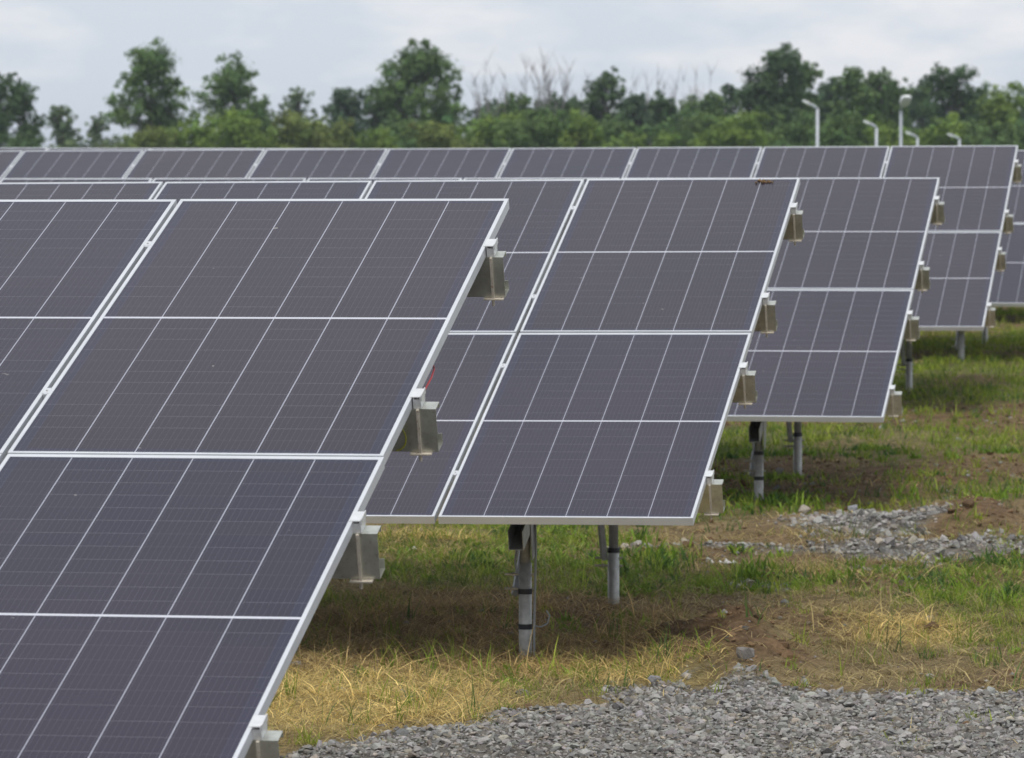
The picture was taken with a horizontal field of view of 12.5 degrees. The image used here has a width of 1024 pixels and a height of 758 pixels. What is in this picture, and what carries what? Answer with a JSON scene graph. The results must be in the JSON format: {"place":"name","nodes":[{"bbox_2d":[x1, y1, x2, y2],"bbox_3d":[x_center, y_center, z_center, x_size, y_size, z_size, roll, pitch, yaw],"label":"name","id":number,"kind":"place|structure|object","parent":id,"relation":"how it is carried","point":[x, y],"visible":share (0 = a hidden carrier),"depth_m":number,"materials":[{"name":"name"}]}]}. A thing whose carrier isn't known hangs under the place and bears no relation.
{"place":"outdoors","nodes":[
{"label":"outdoors","id":0,"kind":"place"},
{"bbox_2d":[0,0,1023,147],"label":"sky","id":1,"kind":"structure","parent":0,"point":[73,51],"materials":[{"name":"white"}]},
{"bbox_2d":[265,306,1023,757],"bbox_3d":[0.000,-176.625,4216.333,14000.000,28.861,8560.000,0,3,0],"label":"ground","id":2,"kind":"structure","parent":0,"point":[769,648],"depth_m":24.04,"materials":[{"name":"green plant"}]},
{"bbox_2d":[0,72,23,147],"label":"tree","id":3,"kind":"object","parent":2,"relation":"on","point":[11,104],"visible":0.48,"depth_m":299.16,"materials":[{"name":"green plant"}]},
{"bbox_2d":[0,130,48,148],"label":"bush","id":4,"kind":"object","parent":2,"relation":"on","point":[19,141],"visible":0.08,"depth_m":261.86,"materials":[{"name":"green plant"}]},
{"bbox_2d":[2,77,48,144],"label":"tree","id":5,"kind":"object","parent":2,"relation":"on","point":[27,107],"visible":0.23,"depth_m":304.22,"materials":[{"name":"green plant"}]},
{"bbox_2d":[44,138,80,147],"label":"bush","id":6,"kind":"object","parent":2,"relation":"on","point":[67,143],"visible":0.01,"depth_m":272.54,"materials":[{"name":"green plant"}]},
{"bbox_2d":[46,105,83,147],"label":"tree","id":7,"kind":"object","parent":2,"relation":"on","point":[62,131],"visible":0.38,"depth_m":329.18,"materials":[{"name":"green plant"}]},
{"bbox_2d":[77,111,109,147],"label":"tree","id":8,"kind":"object","parent":2,"relation":"on","point":[95,130],"visible":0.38,"depth_m":339.37,"materials":[{"name":"green plant"}]},
{"bbox_2d":[88,133,129,147],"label":"bush","id":9,"kind":"object","parent":2,"relation":"on","point":[114,144],"visible":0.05,"depth_m":283.05,"materials":[{"name":"green plant"}]},
{"bbox_2d":[104,123,185,148],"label":"bush","id":10,"kind":"object","parent":2,"relation":"on","point":[156,137],"visible":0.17,"depth_m":267.61,"materials":[{"name":"green plant"}]},
{"bbox_2d":[101,36,201,147],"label":"tree","id":11,"kind":"object","parent":2,"relation":"on","point":[151,67],"visible":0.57,"depth_m":298.74,"materials":[{"name":"green plant"}]},
{"bbox_2d":[162,109,222,147],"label":"bush","id":12,"kind":"object","parent":2,"relation":"on","point":[186,136],"visible":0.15,"depth_m":278.88,"materials":[{"name":"green plant"}]},
{"bbox_2d":[190,50,273,146],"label":"tree","id":13,"kind":"object","parent":2,"relation":"on","point":[230,82],"visible":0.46,"depth_m":303.83,"materials":[{"name":"green plant"}]},
{"bbox_2d":[193,106,282,148],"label":"bush","id":14,"kind":"object","parent":2,"relation":"on","point":[238,133],"visible":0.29,"depth_m":264.11,"materials":[{"name":"green plant"}]},
{"bbox_2d":[0,199,508,757],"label":"solar array","id":15,"kind":"object","parent":2,"relation":"on","point":[214,413],"visible":1,"depth_m":13.92,"materials":[{"name":"glass"}]},
{"bbox_2d":[247,99,281,136],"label":"tree","id":16,"kind":"object","parent":2,"relation":"on","point":[273,115],"visible":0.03,"depth_m":344.23,"materials":[{"name":"green plant"}]},
{"bbox_2d":[255,108,332,147],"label":"bush","id":17,"kind":"object","parent":2,"relation":"on","point":[296,131],"visible":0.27,"depth_m":275.55,"materials":[{"name":"green plant"}]},
{"bbox_2d":[276,86,324,147],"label":"tree","id":18,"kind":"object","parent":2,"relation":"on","point":[296,98],"visible":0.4,"depth_m":319.45,"materials":[{"name":"green plant"}]},
{"bbox_2d":[309,115,357,148],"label":"bush","id":19,"kind":"object","parent":2,"relation":"on","point":[338,137],"visible":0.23,"depth_m":286.01,"materials":[{"name":"green plant"}]},
{"bbox_2d":[321,86,371,148],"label":"tree","id":20,"kind":"object","parent":2,"relation":"on","point":[343,105],"visible":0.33,"depth_m":309.12,"materials":[{"name":"green plant"}]},
{"bbox_2d":[354,87,393,137],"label":"tree","id":21,"kind":"object","parent":2,"relation":"on","point":[375,119],"visible":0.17,"depth_m":317.19,"materials":[{"name":"green plant"}]},
{"bbox_2d":[350,127,402,148],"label":"bush","id":22,"kind":"object","parent":2,"relation":"on","point":[373,140],"visible":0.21,"depth_m":271.30,"materials":[{"name":"green plant"}]},
{"bbox_2d":[370,93,410,128],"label":"tree","id":23,"kind":"object","parent":2,"relation":"on","point":[392,118],"depth_m":343.62,"materials":[{"name":"green plant"}]},
{"bbox_2d":[368,111,434,148],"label":"bush","id":24,"kind":"object","parent":2,"relation":"on","point":[404,143],"visible":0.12,"depth_m":282.13,"materials":[{"name":"green plant"}]},
{"bbox_2d":[0,178,803,657],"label":"solar array","id":25,"kind":"object","parent":2,"relation":"on","point":[616,382],"visible":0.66,"depth_m":22.50,"materials":[{"name":"glass"}]},
{"bbox_2d":[755,179,773,183],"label":"dry litter","id":26,"kind":"object","parent":25,"relation":"on","point":[763,181],"visible":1,"depth_m":24.61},
{"bbox_2d":[363,37,468,138],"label":"tree","id":27,"kind":"object","parent":2,"relation":"on","point":[422,67],"visible":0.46,"depth_m":298.67,"materials":[{"name":"green plant"}]},
{"bbox_2d":[398,120,486,147],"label":"bush","id":28,"kind":"object","parent":2,"relation":"on","point":[440,136],"visible":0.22,"depth_m":266.91,"materials":[{"name":"green plant"}]},
{"bbox_2d":[0,178,944,501],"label":"solar array","id":29,"kind":"object","parent":2,"relation":"on","point":[850,272],"visible":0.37,"depth_m":31.09,"materials":[{"name":"glass"}]},
{"bbox_2d":[460,97,497,136],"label":"tree","id":30,"kind":"object","parent":2,"relation":"on","point":[494,100],"visible":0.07,"depth_m":319.33,"materials":[{"name":"green plant"}]},
{"bbox_2d":[466,48,504,145],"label":"bare tree","id":31,"kind":"object","parent":2,"relation":"on","point":[479,102],"visible":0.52,"depth_m":311.64,"materials":[{"name":"grey wood"}]},
{"bbox_2d":[453,110,528,147],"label":"bush","id":32,"kind":"object","parent":2,"relation":"on","point":[483,129],"visible":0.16,"depth_m":278.38,"materials":[{"name":"green plant"}]},
{"bbox_2d":[480,68,526,123],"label":"bare tree","id":33,"kind":"object","parent":2,"relation":"on","point":[504,97],"visible":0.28,"depth_m":313.51,"materials":[{"name":"grey wood"}]},
{"bbox_2d":[0,145,1021,390],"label":"solar array","id":34,"kind":"object","parent":2,"relation":"on","point":[964,257],"visible":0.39,"depth_m":41.93,"materials":[{"name":"glass"}]},
{"bbox_2d":[0,148,1023,359],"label":"solar array","id":35,"kind":"object","parent":2,"relation":"on","point":[1007,289],"visible":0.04,"depth_m":46.20,"materials":[{"name":"glass"}]},
{"bbox_2d":[478,92,548,145],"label":"tree","id":36,"kind":"object","parent":2,"relation":"on","point":[513,104],"visible":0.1,"depth_m":313.89,"materials":[{"name":"green plant"}]},
{"bbox_2d":[501,54,547,108],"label":"bare tree","id":37,"kind":"object","parent":2,"relation":"on","point":[521,84],"visible":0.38,"depth_m":315.23,"materials":[{"name":"grey wood"}]},
{"bbox_2d":[492,105,571,148],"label":"bush","id":38,"kind":"object","parent":2,"relation":"on","point":[542,129],"visible":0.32,"depth_m":263.10,"materials":[{"name":"green plant"}]},
{"bbox_2d":[525,48,557,109],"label":"bare tree","id":39,"kind":"object","parent":2,"relation":"on","point":[546,93],"visible":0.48,"depth_m":319.32,"materials":[{"name":"grey wood"}]},
{"bbox_2d":[528,94,559,121],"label":"tree","id":40,"kind":"object","parent":2,"relation":"on","point":[537,105],"depth_m":344.04,"materials":[{"name":"green plant"}]},
{"bbox_2d":[520,47,574,116],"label":"bare tree","id":41,"kind":"object","parent":2,"relation":"on","point":[550,85],"visible":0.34,"depth_m":317.06,"materials":[{"name":"grey wood"}]},
{"bbox_2d":[529,68,568,109],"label":"bare tree","id":42,"kind":"object","parent":2,"relation":"on","point":[555,89],"visible":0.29,"depth_m":321.00,"materials":[{"name":"grey wood"}]},
{"bbox_2d":[542,90,587,132],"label":"tree","id":43,"kind":"object","parent":2,"relation":"on","point":[571,102],"visible":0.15,"depth_m":319.10,"materials":[{"name":"green plant"}]},
{"bbox_2d":[550,53,592,116],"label":"bare tree","id":44,"kind":"object","parent":2,"relation":"on","point":[567,86],"visible":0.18,"depth_m":323.69,"materials":[{"name":"grey wood"}]},
{"bbox_2d":[557,108,624,147],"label":"bush","id":45,"kind":"object","parent":2,"relation":"on","point":[581,130],"visible":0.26,"depth_m":274.41,"materials":[{"name":"green plant"}]},
{"bbox_2d":[569,74,619,117],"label":"bare tree","id":46,"kind":"object","parent":2,"relation":"on","point":[581,96],"visible":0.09,"depth_m":325.34,"materials":[{"name":"grey wood"}]},
{"bbox_2d":[578,97,617,122],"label":"tree","id":47,"kind":"object","parent":2,"relation":"on","point":[587,110],"depth_m":339.58,"materials":[{"name":"green plant"}]},
{"bbox_2d":[583,65,633,143],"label":"tree","id":48,"kind":"object","parent":2,"relation":"on","point":[597,109],"visible":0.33,"depth_m":304.44,"materials":[{"name":"green plant"}]},
{"bbox_2d":[593,113,652,147],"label":"bush","id":49,"kind":"object","parent":2,"relation":"on","point":[613,128],"visible":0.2,"depth_m":284.72,"materials":[{"name":"green plant"}]},
{"bbox_2d":[617,91,653,146],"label":"tree","id":50,"kind":"object","parent":2,"relation":"on","point":[638,116],"visible":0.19,"depth_m":317.11,"materials":[{"name":"green plant"}]},
{"bbox_2d":[266,451,1023,755],"bbox_3d":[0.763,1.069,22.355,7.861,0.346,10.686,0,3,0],"label":"dry grass","id":51,"kind":"structure","parent":2,"relation":"on","point":[597,700],"depth_m":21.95,"materials":[{"name":"plant"}]},
{"bbox_2d":[267,514,1023,757],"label":"grass","id":52,"kind":"structure","parent":2,"relation":"on","point":[851,594],"depth_m":23.91,"materials":[{"name":"green plant"}]},
{"bbox_2d":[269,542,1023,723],"bbox_3d":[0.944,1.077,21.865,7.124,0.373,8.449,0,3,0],"label":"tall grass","id":53,"kind":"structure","parent":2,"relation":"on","point":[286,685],"depth_m":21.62,"materials":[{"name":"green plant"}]},
{"bbox_2d":[624,70,669,124],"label":"bare tree","id":54,"kind":"object","parent":2,"relation":"on","point":[647,90],"visible":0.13,"depth_m":327.38,"materials":[{"name":"grey wood"}]},
{"bbox_2d":[617,130,680,148],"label":"bush","id":55,"kind":"object","parent":2,"relation":"on","point":[664,138],"visible":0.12,"depth_m":270.50,"materials":[{"name":"green plant"}]},
{"bbox_2d":[647,675,661,682],"bbox_3d":[0.609,1.282,19.921,0.053,0.037,0.044,-1,3,-27],"label":"rock","id":56,"kind":"object","parent":2,"relation":"on","point":[651,677],"visible":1,"depth_m":19.91,"materials":[{"name":"stone"}]},
{"bbox_2d":[632,68,680,105],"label":"bare tree","id":57,"kind":"object","parent":2,"relation":"on","point":[657,86],"visible":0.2,"depth_m":329.53,"materials":[{"name":"grey wood"}]},
{"bbox_2d":[304,440,1023,687],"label":"weeds","id":58,"kind":"object","parent":2,"relation":"on","point":[887,447],"visible":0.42,"depth_m":25.91,"materials":[{"name":"green plant"}]},
{"bbox_2d":[305,395,1023,723],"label":"soil clods","id":59,"kind":"object","parent":2,"relation":"on","point":[966,503],"visible":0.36,"depth_m":27.70,"materials":[{"name":"soil"}]},
{"bbox_2d":[643,88,690,146],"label":"tree","id":60,"kind":"object","parent":2,"relation":"on","point":[662,108],"visible":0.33,"depth_m":309.13,"materials":[{"name":"green plant"}]},
{"bbox_2d":[314,480,1023,702],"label":"soil clods","id":61,"kind":"object","parent":2,"relation":"on","point":[785,644],"visible":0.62,"depth_m":21.43,"materials":[{"name":"soil"}]},
{"bbox_2d":[648,106,726,146],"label":"bush","id":62,"kind":"object","parent":2,"relation":"on","point":[698,122],"visible":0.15,"depth_m":280.83,"materials":[{"name":"green plant"}]},
{"bbox_2d":[366,306,1023,546],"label":"grass","id":63,"kind":"structure","parent":2,"relation":"on","point":[919,367],"depth_m":35.30,"materials":[{"name":"green plant"}]},
{"bbox_2d":[680,66,712,114],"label":"bare tree","id":64,"kind":"object","parent":2,"relation":"on","point":[690,90],"visible":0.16,"depth_m":331.45,"materials":[{"name":"grey wood"}]},
{"bbox_2d":[677,90,725,146],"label":"tree","id":65,"kind":"object","parent":2,"relation":"on","point":[711,103],"visible":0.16,"depth_m":317.07,"materials":[{"name":"green plant"}]},
{"bbox_2d":[676,94,726,128],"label":"tree","id":66,"kind":"object","parent":2,"relation":"on","point":[688,99],"visible":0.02,"depth_m":344.01,"materials":[{"name":"green plant"}]},
{"bbox_2d":[379,307,1023,542],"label":"straw","id":67,"kind":"object","parent":2,"relation":"on","point":[854,458],"visible":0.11,"depth_m":32.75,"materials":[{"name":"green plant"}]},
{"bbox_2d":[691,61,732,112],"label":"bare tree","id":68,"kind":"object","parent":2,"relation":"on","point":[703,87],"visible":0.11,"depth_m":333.25,"materials":[{"name":"grey wood"}]},
{"bbox_2d":[710,559,735,564],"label":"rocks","id":69,"kind":"object","parent":2,"relation":"on","point":[725,560],"visible":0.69,"depth_m":25.94,"materials":[{"name":"grey stone"}]},
{"bbox_2d":[718,83,742,122],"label":"tree","id":70,"kind":"object","parent":2,"relation":"on","point":[730,90],"visible":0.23,"depth_m":321.24,"materials":[{"name":"green plant"}]},
{"bbox_2d":[686,109,777,149],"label":"bush","id":71,"kind":"object","parent":2,"relation":"on","point":[735,129],"visible":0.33,"depth_m":265.63,"materials":[{"name":"green plant"}]},
{"bbox_2d":[736,647,754,658],"bbox_3d":[1.004,1.178,20.112,0.081,0.050,0.067,0,3,0],"label":"rock","id":72,"kind":"object","parent":2,"relation":"on","point":[746,653],"visible":1,"depth_m":20.09,"materials":[{"name":"stone"}]},
{"bbox_2d":[720,42,814,145],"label":"tree","id":73,"kind":"object","parent":2,"relation":"on","point":[764,92],"visible":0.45,"depth_m":298.73,"materials":[{"name":"green plant"}]},
{"bbox_2d":[774,93,804,112],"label":"tree","id":74,"kind":"object","parent":2,"relation":"on","point":[794,107],"depth_m":341.25,"materials":[{"name":"green plant"}]},
{"bbox_2d":[763,110,822,146],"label":"bush","id":75,"kind":"object","parent":2,"relation":"on","point":[792,133],"visible":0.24,"depth_m":276.67,"materials":[{"name":"green plant"}]},
{"bbox_2d":[779,59,825,128],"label":"tree","id":76,"kind":"object","parent":2,"relation":"on","point":[810,73],"visible":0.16,"depth_m":304.91,"materials":[{"name":"green plant"}]},
{"bbox_2d":[588,502,1023,589],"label":"gravel","id":77,"kind":"structure","parent":2,"relation":"on","point":[887,539],"depth_m":26.86,"materials":[{"name":"grey gravel"}]},
{"bbox_2d":[802,100,818,146],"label":"street lamp","id":78,"kind":"object","parent":2,"relation":"on","point":[817,119],"visible":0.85,"depth_m":129.78,"materials":[{"name":"white metal"}]},
{"bbox_2d":[799,82,828,117],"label":"tree","id":79,"kind":"object","parent":2,"relation":"on","point":[821,86],"visible":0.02,"depth_m":338.87,"materials":[{"name":"green plant"}]},
{"bbox_2d":[814,76,844,128],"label":"tree","id":80,"kind":"object","parent":2,"relation":"on","point":[827,94],"visible":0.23,"depth_m":313.27,"materials":[{"name":"green plant"}]},
{"bbox_2d":[793,109,869,146],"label":"bush","id":81,"kind":"object","parent":2,"relation":"on","point":[837,132],"visible":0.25,"depth_m":261.81,"materials":[{"name":"green plant"}]},
{"bbox_2d":[848,504,857,510],"bbox_3d":[2.101,0.801,28.827,0.062,0.055,0.043,0,3,0],"label":"rock","id":82,"kind":"object","parent":2,"relation":"on","point":[855,507],"visible":0.62,"depth_m":28.81,"materials":[{"name":"stone"}]},
{"bbox_2d":[823,65,885,145],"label":"tree","id":83,"kind":"object","parent":2,"relation":"on","point":[850,84],"visible":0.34,"depth_m":302.91,"materials":[{"name":"green plant"}]},
{"bbox_2d":[863,120,877,145],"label":"street lamp","id":84,"kind":"object","parent":2,"relation":"on","point":[876,130],"visible":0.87,"depth_m":134.78,"materials":[{"name":"white metal"}]},
{"bbox_2d":[857,66,913,143],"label":"tree","id":85,"kind":"object","parent":2,"relation":"on","point":[886,90],"visible":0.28,"depth_m":307.26,"materials":[{"name":"green plant"}]},
{"bbox_2d":[859,114,915,149],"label":"bush","id":86,"kind":"object","parent":2,"relation":"on","point":[888,136],"visible":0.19,"depth_m":273.38,"materials":[{"name":"green plant"}]},
{"bbox_2d":[899,95,910,145],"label":"street lamp","id":87,"kind":"object","parent":2,"relation":"on","point":[905,100],"visible":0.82,"depth_m":129.42,"materials":[{"name":"white metal"}]},
{"bbox_2d":[892,128,921,143],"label":"bush","id":88,"kind":"object","parent":2,"relation":"on","point":[911,131],"depth_m":284.61,"materials":[{"name":"green plant"}]},
{"bbox_2d":[885,87,930,131],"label":"tree","id":89,"kind":"object","parent":2,"relation":"on","point":[910,92],"visible":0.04,"depth_m":338.42,"materials":[{"name":"green plant"}]},
{"bbox_2d":[905,131,918,145],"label":"street lamp","id":90,"kind":"object","parent":2,"relation":"on","point":[914,136],"visible":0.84,"depth_m":149.77,"materials":[{"name":"white metal"}]},
{"bbox_2d":[905,74,935,134],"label":"tree","id":91,"kind":"object","parent":2,"relation":"on","point":[925,120],"visible":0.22,"depth_m":315.30,"materials":[{"name":"green plant"}]},
{"bbox_2d":[903,112,967,145],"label":"bush","id":92,"kind":"object","parent":2,"relation":"on","point":[955,127],"visible":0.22,"depth_m":269.16,"materials":[{"name":"green plant"}]},
{"bbox_2d":[912,61,987,143],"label":"tree","id":93,"kind":"object","parent":2,"relation":"on","point":[948,95],"visible":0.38,"depth_m":301.02,"materials":[{"name":"green plant"}]},
{"bbox_2d":[947,133,960,145],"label":"street lamp","id":94,"kind":"object","parent":2,"relation":"on","point":[956,137],"visible":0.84,"depth_m":154.76,"materials":[{"name":"white metal"}]},
{"bbox_2d":[958,79,991,143],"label":"tree","id":95,"kind":"object","parent":2,"relation":"on","point":[985,87],"visible":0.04,"depth_m":341.44,"materials":[{"name":"green plant"}]},
{"bbox_2d":[956,116,1006,145],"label":"bush","id":96,"kind":"object","parent":2,"relation":"on","point":[976,135],"visible":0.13,"depth_m":279.74,"materials":[{"name":"green plant"}]},
{"bbox_2d":[962,81,1023,141],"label":"tree","id":97,"kind":"object","parent":2,"relation":"on","point":[997,107],"visible":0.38,"depth_m":302.66,"materials":[{"name":"green plant"}]},
{"bbox_2d":[992,120,1023,149],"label":"bush","id":98,"kind":"object","parent":2,"relation":"on","point":[1017,137],"visible":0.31,"depth_m":265.40,"materials":[{"name":"green plant"}]},
{"bbox_2d":[1010,91,1023,128],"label":"tree","id":99,"kind":"object","parent":2,"relation":"on","point":[1021,113],"visible":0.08,"depth_m":329.31,"materials":[{"name":"green plant"}]},
{"bbox_2d":[267,621,1023,757],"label":"gravel","id":100,"kind":"structure","parent":0,"point":[801,702],"depth_m":18.35,"materials":[{"name":"grey gravel"}]}
]}

